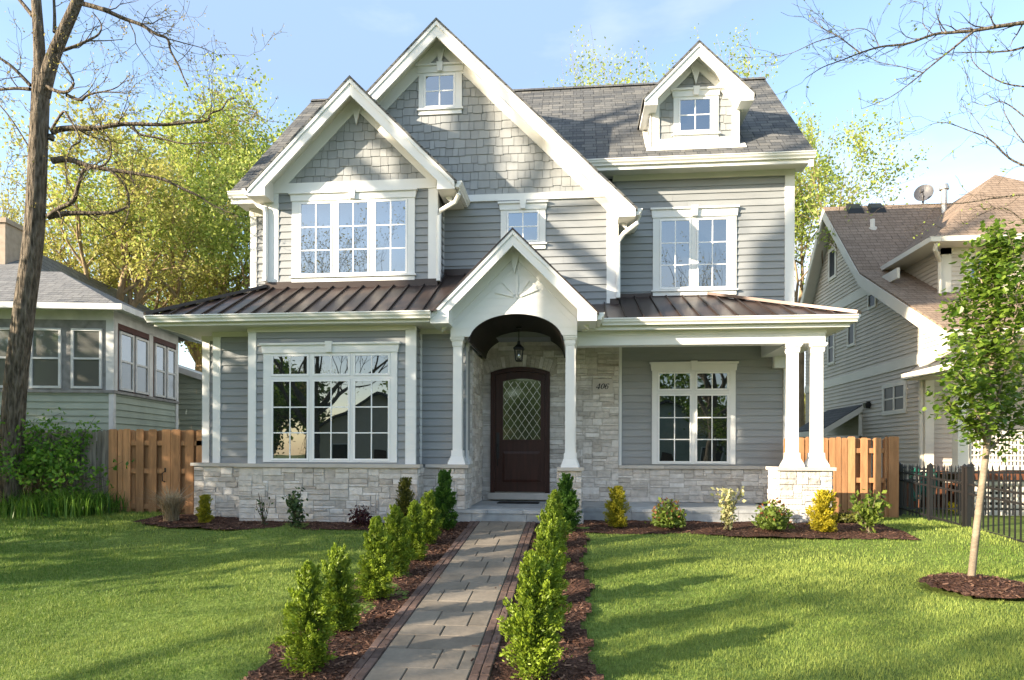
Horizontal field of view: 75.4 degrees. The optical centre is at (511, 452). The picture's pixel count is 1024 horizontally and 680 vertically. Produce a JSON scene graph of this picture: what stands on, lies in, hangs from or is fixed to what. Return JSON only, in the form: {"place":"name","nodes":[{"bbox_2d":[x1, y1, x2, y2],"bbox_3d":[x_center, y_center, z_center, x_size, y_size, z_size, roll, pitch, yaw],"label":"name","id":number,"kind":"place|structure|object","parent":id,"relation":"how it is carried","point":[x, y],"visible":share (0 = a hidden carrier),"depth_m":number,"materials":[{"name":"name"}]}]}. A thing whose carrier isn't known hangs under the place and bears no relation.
{"place":"outdoors","nodes":[
{"label":"outdoors","id":0,"kind":"place"},
{"bbox_2d":[0,505,1023,679],"bbox_3d":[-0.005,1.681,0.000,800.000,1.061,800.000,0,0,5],"label":"ground","id":1,"kind":"structure","parent":0,"point":[926,587],"depth_m":6.79,"materials":[{"name":"green plant"}]},
{"bbox_2d":[0,488,35,516],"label":"daylily","id":2,"kind":"object","parent":1,"relation":"on","point":[7,505],"visible":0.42,"depth_m":11.72,"materials":[{"name":"green plant"}]},
{"bbox_2d":[4,486,42,505],"bbox_3d":[-9.042,0.845,12.213,1.137,0.532,1.143,0,0,-44],"label":"daylily","id":3,"kind":"object","parent":1,"relation":"on","point":[26,493],"visible":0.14,"depth_m":12.24,"materials":[{"name":"green plant"}]},
{"bbox_2d":[0,487,65,519],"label":"daylily","id":4,"kind":"object","parent":1,"relation":"on","point":[29,506],"visible":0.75,"depth_m":11.48,"materials":[{"name":"green plant"}]},
{"bbox_2d":[21,486,80,503],"bbox_3d":[-8.385,0.846,12.308,1.226,0.534,1.324,0,0,41],"label":"daylily","id":5,"kind":"object","parent":1,"relation":"on","point":[47,492],"visible":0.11,"depth_m":12.06,"materials":[{"name":"green plant"}]},
{"bbox_2d":[22,429,108,497],"bbox_3d":[-9.745,0.360,12.775,4.283,1.658,0.088,0,0,5],"label":"weathered fence","id":6,"kind":"object","parent":1,"relation":"on","point":[99,448],"visible":0.22,"depth_m":12.57,"materials":[{"name":"grey wood"}]},
{"bbox_2d":[0,407,133,518],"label":"bramble shrub","id":7,"kind":"object","parent":1,"relation":"on","point":[44,461],"visible":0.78,"depth_m":11.92,"materials":[{"name":"green plant"}]},
{"bbox_2d":[0,141,137,295],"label":"tree","id":8,"kind":"object","parent":1,"relation":"on","point":[15,215],"visible":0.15,"depth_m":21.40,"materials":[{"name":"green plant"}]},
{"bbox_2d":[33,485,110,517],"bbox_3d":[-7.870,0.850,11.748,1.097,0.541,1.111,0,0,-42],"label":"daylily","id":9,"kind":"object","parent":1,"relation":"on","point":[63,509],"visible":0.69,"depth_m":11.55,"materials":[{"name":"green plant"}]},
{"bbox_2d":[40,486,106,508],"bbox_3d":[-7.992,0.850,12.170,1.105,0.529,1.280,0,0,10],"label":"daylily","id":10,"kind":"object","parent":1,"relation":"on","point":[74,497],"visible":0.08,"depth_m":12.04,"materials":[{"name":"green plant"}]},
{"bbox_2d":[54,486,119,517],"bbox_3d":[-7.566,0.862,11.834,1.038,0.512,1.144,0,0,-39],"label":"daylily","id":11,"kind":"object","parent":1,"relation":"on","point":[89,510],"visible":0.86,"depth_m":11.62,"materials":[{"name":"green plant"}]},
{"bbox_2d":[61,487,130,515],"bbox_3d":[-7.589,0.848,12.011,1.198,0.536,1.377,0,0,-9],"label":"daylily","id":12,"kind":"object","parent":1,"relation":"on","point":[109,500],"visible":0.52,"depth_m":12.00,"materials":[{"name":"green plant"}]},
{"bbox_2d":[0,217,201,431],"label":"house","id":13,"kind":"structure","parent":1,"relation":"on","point":[104,355],"depth_m":13.90,"materials":[{"name":"grey"}]},
{"bbox_2d":[0,327,9,387],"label":"window","id":14,"kind":"structure","parent":13,"relation":"in","point":[4,331],"depth_m":13.70,"materials":[{"name":"glass"}]},
{"bbox_2d":[29,328,61,387],"bbox_3d":[-9.684,-1.966,13.753,0.620,1.250,0.045,0,0,-4],"label":"window","id":15,"kind":"structure","parent":13,"relation":"in","point":[45,369],"depth_m":13.75,"materials":[{"name":"glass"}]},
{"bbox_2d":[70,328,102,388],"bbox_3d":[-8.865,-1.963,13.803,0.620,1.250,0.045,0,0,-4],"label":"window","id":16,"kind":"structure","parent":13,"relation":"in","point":[86,343],"depth_m":13.80,"materials":[{"name":"glass"}]},
{"bbox_2d":[119,331,133,391],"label":"window","id":17,"kind":"structure","parent":13,"relation":"in","point":[126,341],"depth_m":14.36,"materials":[{"name":"glass"}]},
{"bbox_2d":[135,336,148,394],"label":"window","id":18,"kind":"structure","parent":13,"relation":"in","point":[141,345],"depth_m":15.01,"materials":[{"name":"glass"}]},
{"bbox_2d":[154,343,165,397],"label":"window","id":19,"kind":"structure","parent":13,"relation":"in","point":[159,350],"depth_m":15.88,"materials":[{"name":"glass"}]},
{"bbox_2d":[166,347,175,399],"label":"window","id":20,"kind":"structure","parent":13,"relation":"in","point":[170,353],"depth_m":16.46,"materials":[{"name":"glass"}]},
{"bbox_2d":[49,229,185,351],"bbox_3d":[-19.426,-4.401,29.769,9.708,11.180,11.882,0,0,-21],"label":"tree","id":21,"kind":"object","parent":1,"relation":"on","point":[117,287],"depth_m":29.18,"materials":[{"name":"green plant"}]},
{"bbox_2d":[0,78,247,358],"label":"tree","id":22,"kind":"object","parent":1,"relation":"on","point":[145,270],"visible":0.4,"depth_m":19.57,"materials":[{"name":"green plant"}]},
{"bbox_2d":[13,196,243,356],"bbox_3d":[-12.733,-4.318,23.666,7.316,11.068,8.614,0,0,5],"label":"tree","id":23,"kind":"object","parent":1,"relation":"on","point":[192,288],"visible":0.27,"depth_m":22.66,"materials":[{"name":"green plant"}]},
{"bbox_2d":[0,0,286,501],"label":"tree","id":24,"kind":"object","parent":1,"relation":"on","point":[22,322],"visible":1,"depth_m":11.91,"materials":[{"name":"brown plant"}]},
{"bbox_2d":[108,429,201,513],"bbox_3d":[-6.616,0.377,12.323,1.882,1.644,0.158,0,0,5],"label":"cedar fence","id":25,"kind":"object","parent":1,"relation":"on","point":[164,458],"visible":0.7,"depth_m":12.34,"materials":[{"name":"brown wood"}]},
{"bbox_2d":[22,48,295,309],"bbox_3d":[-10.280,-6.800,28.290,15.599,16.018,14.408,0,0,31],"label":"tree","id":26,"kind":"object","parent":1,"relation":"on","point":[236,142],"visible":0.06,"depth_m":24.01,"materials":[{"name":"green plant"}]},
{"bbox_2d":[21,72,298,371],"bbox_3d":[-10.662,-6.255,23.251,11.837,14.942,11.669,0,0,-32],"label":"tree","id":27,"kind":"object","parent":1,"relation":"on","point":[212,219],"visible":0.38,"depth_m":21.26,"materials":[{"name":"green plant"}]},
{"bbox_2d":[364,522,535,679],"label":"paver joints","id":28,"kind":"object","parent":1,"relation":"on","point":[463,610],"visible":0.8,"depth_m":6.23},
{"bbox_2d":[343,521,535,679],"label":"path border bricks","id":29,"kind":"object","parent":28,"relation":"on","point":[373,653],"visible":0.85,"depth_m":6.23,"materials":[{"name":"brown brick"}]},
{"bbox_2d":[364,521,525,679],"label":"path pavers","id":30,"kind":"object","parent":28,"relation":"on","point":[418,657],"visible":0.95,"depth_m":6.25,"materials":[{"name":"grey stone"}]},
{"bbox_2d":[143,18,861,523],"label":"house","id":31,"kind":"structure","parent":1,"relation":"on","point":[439,212],"depth_m":12.12,"materials":[{"name":"grey paint"}]},
{"bbox_2d":[259,341,399,462],"bbox_3d":[-3.049,-0.850,11.053,2.406,2.015,0.118,0,0,5],"label":"window","id":32,"kind":"structure","parent":31,"relation":"in","point":[332,410],"depth_m":11.05,"materials":[{"name":"glass"}]},
{"bbox_2d":[288,187,417,281],"bbox_3d":[-2.891,-3.944,12.013,2.393,1.659,0.118,0,0,5],"label":"window","id":33,"kind":"structure","parent":31,"relation":"in","point":[335,228],"depth_m":12.01,"materials":[{"name":"glass"}]},
{"bbox_2d":[415,61,463,116],"bbox_3d":[-1.355,-6.865,12.480,0.925,0.964,0.118,0,0,5],"label":"window","id":34,"kind":"structure","parent":31,"relation":"in","point":[440,82],"depth_m":12.48,"materials":[{"name":"white paint"}]},
{"bbox_2d":[513,327,523,361],"bbox_3d":[0.124,-1.954,11.943,0.190,0.616,0.190,0,0,5],"label":"hanging lantern","id":35,"kind":"object","parent":31,"relation":"hanging from","point":[518,347],"visible":1,"depth_m":11.91,"materials":[{"name":"black metal"}]},
{"bbox_2d":[497,501,539,503],"bbox_3d":[0.121,0.930,12.370,0.769,0.014,0.410,0,0,5],"label":"doormat","id":36,"kind":"object","parent":31,"relation":"on","point":[508,502],"visible":1,"depth_m":12.29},
{"bbox_2d":[490,367,549,492],"bbox_3d":[0.155,-0.445,12.890,1.156,2.443,0.109,0,0,5],"label":"front door","id":37,"kind":"structure","parent":31,"relation":"in","point":[520,398],"depth_m":12.91,"materials":[{"name":"brown wood"}]},
{"bbox_2d":[498,199,547,248],"bbox_3d":[0.205,-4.244,12.329,0.938,0.903,0.118,0,0,5],"label":"window","id":38,"kind":"structure","parent":31,"relation":"in","point":[528,218],"depth_m":12.33,"materials":[{"name":"white paint"}]},
{"bbox_2d":[649,360,738,463],"bbox_3d":[3.471,-0.769,12.658,1.663,1.977,0.118,0,0,5],"label":"window","id":39,"kind":"structure","parent":31,"relation":"in","point":[684,413],"depth_m":12.66,"materials":[{"name":"glass"}]},
{"bbox_2d":[650,205,739,295],"bbox_3d":[3.488,-3.864,12.657,1.663,1.702,0.118,0,0,5],"label":"window","id":40,"kind":"structure","parent":31,"relation":"in","point":[704,262],"depth_m":12.66,"materials":[{"name":"glass"}]},
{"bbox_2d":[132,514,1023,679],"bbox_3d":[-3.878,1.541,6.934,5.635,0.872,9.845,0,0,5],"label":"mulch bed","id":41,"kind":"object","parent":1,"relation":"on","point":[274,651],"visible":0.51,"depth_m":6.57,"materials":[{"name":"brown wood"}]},
{"bbox_2d":[136,485,201,521],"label":"feather grass","id":42,"kind":"object","parent":41,"relation":"on","point":[171,505],"depth_m":11.02,"materials":[{"name":"beige plant"}]},
{"bbox_2d":[194,494,213,522],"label":"golden arborvitae","id":43,"kind":"object","parent":41,"relation":"on","point":[203,509],"visible":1,"depth_m":10.84,"materials":[{"name":"yellow plant"}]},
{"bbox_2d":[256,493,273,525],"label":"bare shrub","id":44,"kind":"object","parent":41,"relation":"on","point":[263,518],"visible":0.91,"depth_m":10.61,"materials":[{"name":"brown plant"}]},
{"bbox_2d":[281,486,308,526],"bbox_3d":[-3.451,0.868,10.530,0.358,0.722,0.403,0,0,-44],"label":"holly","id":45,"kind":"object","parent":41,"relation":"on","point":[294,505],"visible":0.95,"depth_m":10.50,"materials":[{"name":"green plant"}]},
{"bbox_2d":[274,560,338,676],"bbox_3d":[-1.557,1.263,5.072,0.479,0.900,0.452,0,0,5],"label":"dwarf spruce","id":46,"kind":"object","parent":41,"relation":"on","point":[310,616],"visible":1,"depth_m":5.01,"materials":[{"name":"green plant"}]},
{"bbox_2d":[319,543,362,632],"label":"dwarf spruce","id":47,"kind":"object","parent":41,"relation":"on","point":[339,593],"visible":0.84,"depth_m":5.87,"materials":[{"name":"green plant"}]},
{"bbox_2d":[348,505,371,525],"bbox_3d":[-2.418,1.007,10.571,0.382,0.391,0.416,0,0,5],"label":"barberry","id":48,"kind":"object","parent":41,"relation":"on","point":[360,517],"visible":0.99,"depth_m":10.52,"materials":[{"name":"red plant"}]},
{"bbox_2d":[354,515,399,601],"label":"dwarf spruce","id":49,"kind":"object","parent":41,"relation":"on","point":[373,581],"visible":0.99,"depth_m":6.76,"materials":[{"name":"green plant"}]},
{"bbox_2d":[382,503,417,576],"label":"dwarf spruce","id":50,"kind":"object","parent":41,"relation":"on","point":[396,526],"visible":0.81,"depth_m":7.62,"materials":[{"name":"green plant"}]},
{"bbox_2d":[393,476,419,519],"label":"dwarf spruce","id":51,"kind":"object","parent":41,"relation":"on","point":[405,494],"visible":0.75,"depth_m":10.41,"materials":[{"name":"green plant"}]},
{"bbox_2d":[404,499,428,560],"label":"dwarf spruce","id":52,"kind":"object","parent":41,"relation":"on","point":[415,533],"visible":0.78,"depth_m":8.34,"materials":[{"name":"green plant"}]},
{"bbox_2d":[419,489,444,544],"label":"dwarf spruce","id":53,"kind":"object","parent":41,"relation":"on","point":[429,516],"visible":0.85,"depth_m":9.25,"materials":[{"name":"green plant"}]},
{"bbox_2d":[432,469,458,529],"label":"dwarf spruce","id":54,"kind":"object","parent":41,"relation":"on","point":[445,501],"visible":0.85,"depth_m":10.17,"materials":[{"name":"green plant"}]},
{"bbox_2d":[543,19,777,86],"bbox_3d":[5.691,-8.540,27.400,9.913,19.598,8.467,0,0,-21],"label":"tree","id":55,"kind":"object","parent":1,"relation":"on","point":[663,74],"visible":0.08,"depth_m":26.61,"materials":[{"name":"green plant"}]},
{"bbox_2d":[490,520,919,679],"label":"mulch bed","id":56,"kind":"object","parent":1,"relation":"on","point":[503,668],"visible":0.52,"depth_m":9.25,"materials":[{"name":"brown wood"}]},
{"bbox_2d":[496,550,572,679],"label":"dwarf spruce","id":57,"kind":"object","parent":56,"relation":"on","point":[535,657],"visible":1,"depth_m":4.84,"materials":[{"name":"green plant"}]},
{"bbox_2d":[528,519,567,591],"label":"dwarf spruce","id":58,"kind":"object","parent":56,"relation":"on","point":[546,530],"visible":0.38,"depth_m":6.63,"materials":[{"name":"green plant"}]},
{"bbox_2d":[528,539,572,638],"bbox_3d":[0.289,1.189,5.758,0.479,0.900,0.452,0,0,8],"label":"dwarf spruce","id":59,"kind":"object","parent":56,"relation":"on","point":[546,550],"visible":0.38,"depth_m":5.73,"materials":[{"name":"green plant"}]},
{"bbox_2d":[533,498,568,553],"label":"dwarf spruce","id":60,"kind":"object","parent":56,"relation":"on","point":[551,504],"visible":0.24,"depth_m":8.23,"materials":[{"name":"green plant"}]},
{"bbox_2d":[532,508,570,577],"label":"dwarf spruce","id":61,"kind":"object","parent":56,"relation":"on","point":[551,513],"visible":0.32,"depth_m":7.49,"materials":[{"name":"green plant"}]},
{"bbox_2d":[548,489,570,543],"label":"dwarf spruce","id":62,"kind":"object","parent":56,"relation":"on","point":[554,494],"visible":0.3,"depth_m":9.13,"materials":[{"name":"green plant"}]},
{"bbox_2d":[556,472,582,531],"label":"dwarf spruce","id":63,"kind":"object","parent":56,"relation":"on","point":[569,498],"visible":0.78,"depth_m":10.02,"materials":[{"name":"green plant"}]},
{"bbox_2d":[602,485,631,527],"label":"golden arborvitae","id":64,"kind":"object","parent":56,"relation":"on","point":[616,516],"visible":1,"depth_m":10.29,"materials":[{"name":"yellow plant"}]},
{"bbox_2d":[645,496,686,528],"bbox_3d":[2.408,0.940,10.218,0.608,0.540,0.546,0,0,-13],"label":"spirea","id":65,"kind":"object","parent":56,"relation":"on","point":[669,516],"visible":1,"depth_m":10.12,"materials":[{"name":"green plant"}]},
{"bbox_2d":[710,486,745,529],"bbox_3d":[3.309,0.871,10.152,0.496,0.735,0.368,0,0,-21],"label":"euonymus","id":66,"kind":"object","parent":56,"relation":"on","point":[728,509],"visible":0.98,"depth_m":10.11,"materials":[{"name":"beige plant"}]},
{"bbox_2d":[748,497,797,530],"bbox_3d":[3.955,0.945,10.013,0.556,0.550,0.620,0,0,-26],"label":"spirea","id":67,"kind":"object","parent":56,"relation":"on","point":[771,517],"visible":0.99,"depth_m":9.92,"materials":[{"name":"green plant"}]},
{"bbox_2d":[805,489,837,531],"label":"golden arborvitae","id":68,"kind":"object","parent":56,"relation":"on","point":[822,518],"visible":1,"depth_m":9.89,"materials":[{"name":"yellow plant"}]},
{"bbox_2d":[835,510,863,522],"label":"juniper","id":69,"kind":"object","parent":56,"relation":"on","point":[846,517],"visible":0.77,"depth_m":10.80,"materials":[{"name":"green plant"}]},
{"bbox_2d":[838,489,891,532],"bbox_3d":[5.246,0.866,9.908,0.500,0.709,0.719,0,0,-44],"label":"young shrub","id":70,"kind":"object","parent":56,"relation":"on","point":[869,516],"visible":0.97,"depth_m":9.80,"materials":[{"name":"green plant"}]},
{"bbox_2d":[784,436,898,517],"bbox_3d":[6.014,0.480,12.103,1.980,1.558,0.184,0,0,5],"label":"cedar fence","id":71,"kind":"object","parent":1,"relation":"on","point":[849,458],"visible":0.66,"depth_m":12.09,"materials":[{"name":"brown wood"}]},
{"bbox_2d":[790,98,932,438],"bbox_3d":[9.285,-4.955,20.912,5.098,12.454,6.715,0,0,-17],"label":"tree","id":72,"kind":"object","parent":1,"relation":"on","point":[806,200],"visible":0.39,"depth_m":19.75,"materials":[{"name":"green plant"}]},
{"bbox_2d":[727,0,1023,259],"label":"tree","id":73,"kind":"object","parent":1,"relation":"on","point":[970,31],"visible":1,"depth_m":10.32,"materials":[{"name":"brown plant"}]},
{"bbox_2d":[799,175,1023,515],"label":"house","id":74,"kind":"structure","parent":1,"relation":"on","point":[885,275],"depth_m":15.30,"materials":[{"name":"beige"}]},
{"bbox_2d":[827,334,834,365],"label":"window","id":75,"kind":"structure","parent":74,"relation":"in","point":[830,339],"depth_m":18.68,"materials":[{"name":"white glass"}]},
{"bbox_2d":[828,245,836,281],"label":"window","id":76,"kind":"structure","parent":74,"relation":"in","point":[832,257],"depth_m":18.62,"materials":[{"name":"white glass"}]},
{"bbox_2d":[847,322,855,347],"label":"window","id":77,"kind":"structure","parent":74,"relation":"in","point":[851,332],"depth_m":17.32,"materials":[{"name":"grey glass"}]},
{"bbox_2d":[867,293,876,310],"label":"window","id":78,"kind":"structure","parent":74,"relation":"in","point":[871,300],"depth_m":16.15,"materials":[{"name":"grey glass"}]},
{"bbox_2d":[882,380,907,415],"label":"window","id":79,"kind":"structure","parent":74,"relation":"in","point":[894,394],"depth_m":14.95,"materials":[{"name":"white glass"}]},
{"bbox_2d":[914,184,933,203],"bbox_3d":[11.355,-6.892,18.196,0.449,1.113,0.503,0,0,5],"label":"satellite dish","id":80,"kind":"object","parent":74,"relation":"on","point":[927,191],"visible":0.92,"depth_m":18.34,"materials":[{"name":"white metal"}]},
{"bbox_2d":[913,468,936,511],"bbox_3d":[8.205,0.755,13.206,0.505,0.922,0.122,0,0,5],"label":"garden hose","id":81,"kind":"object","parent":1,"relation":"on","point":[922,487],"visible":0.2,"depth_m":13.20,"materials":[{"name":"black rubber"}]},
{"bbox_2d":[899,462,1023,542],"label":"iron fence","id":82,"kind":"object","parent":1,"relation":"on","point":[964,482],"visible":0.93,"depth_m":10.57,"materials":[{"name":"black metal"}]},
{"bbox_2d":[903,462,1023,516],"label":"iron fence","id":83,"kind":"object","parent":1,"relation":"on","point":[971,464],"visible":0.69,"depth_m":12.16,"materials":[{"name":"black metal"}]},
{"bbox_2d":[918,573,1023,597],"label":"mulch ring","id":84,"kind":"object","parent":1,"relation":"on","point":[1010,593],"visible":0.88,"depth_m":6.95,"materials":[{"name":"brown wood"}]},
{"bbox_2d":[919,215,1023,576],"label":"sapling","id":85,"kind":"object","parent":84,"relation":"on","point":[989,290],"visible":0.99,"depth_m":7.11,"materials":[{"name":"green plant"}]},
{"bbox_2d":[0,0,1023,392],"label":"sky","id":86,"kind":"structure","parent":0,"point":[525,43],"materials":[{"name":"blue"}]},
{"bbox_2d":[948,502,956,512],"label":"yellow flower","id":87,"kind":"object","parent":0,"point":[953,505],"visible":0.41,"depth_m":12.59,"materials":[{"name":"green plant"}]}
]}

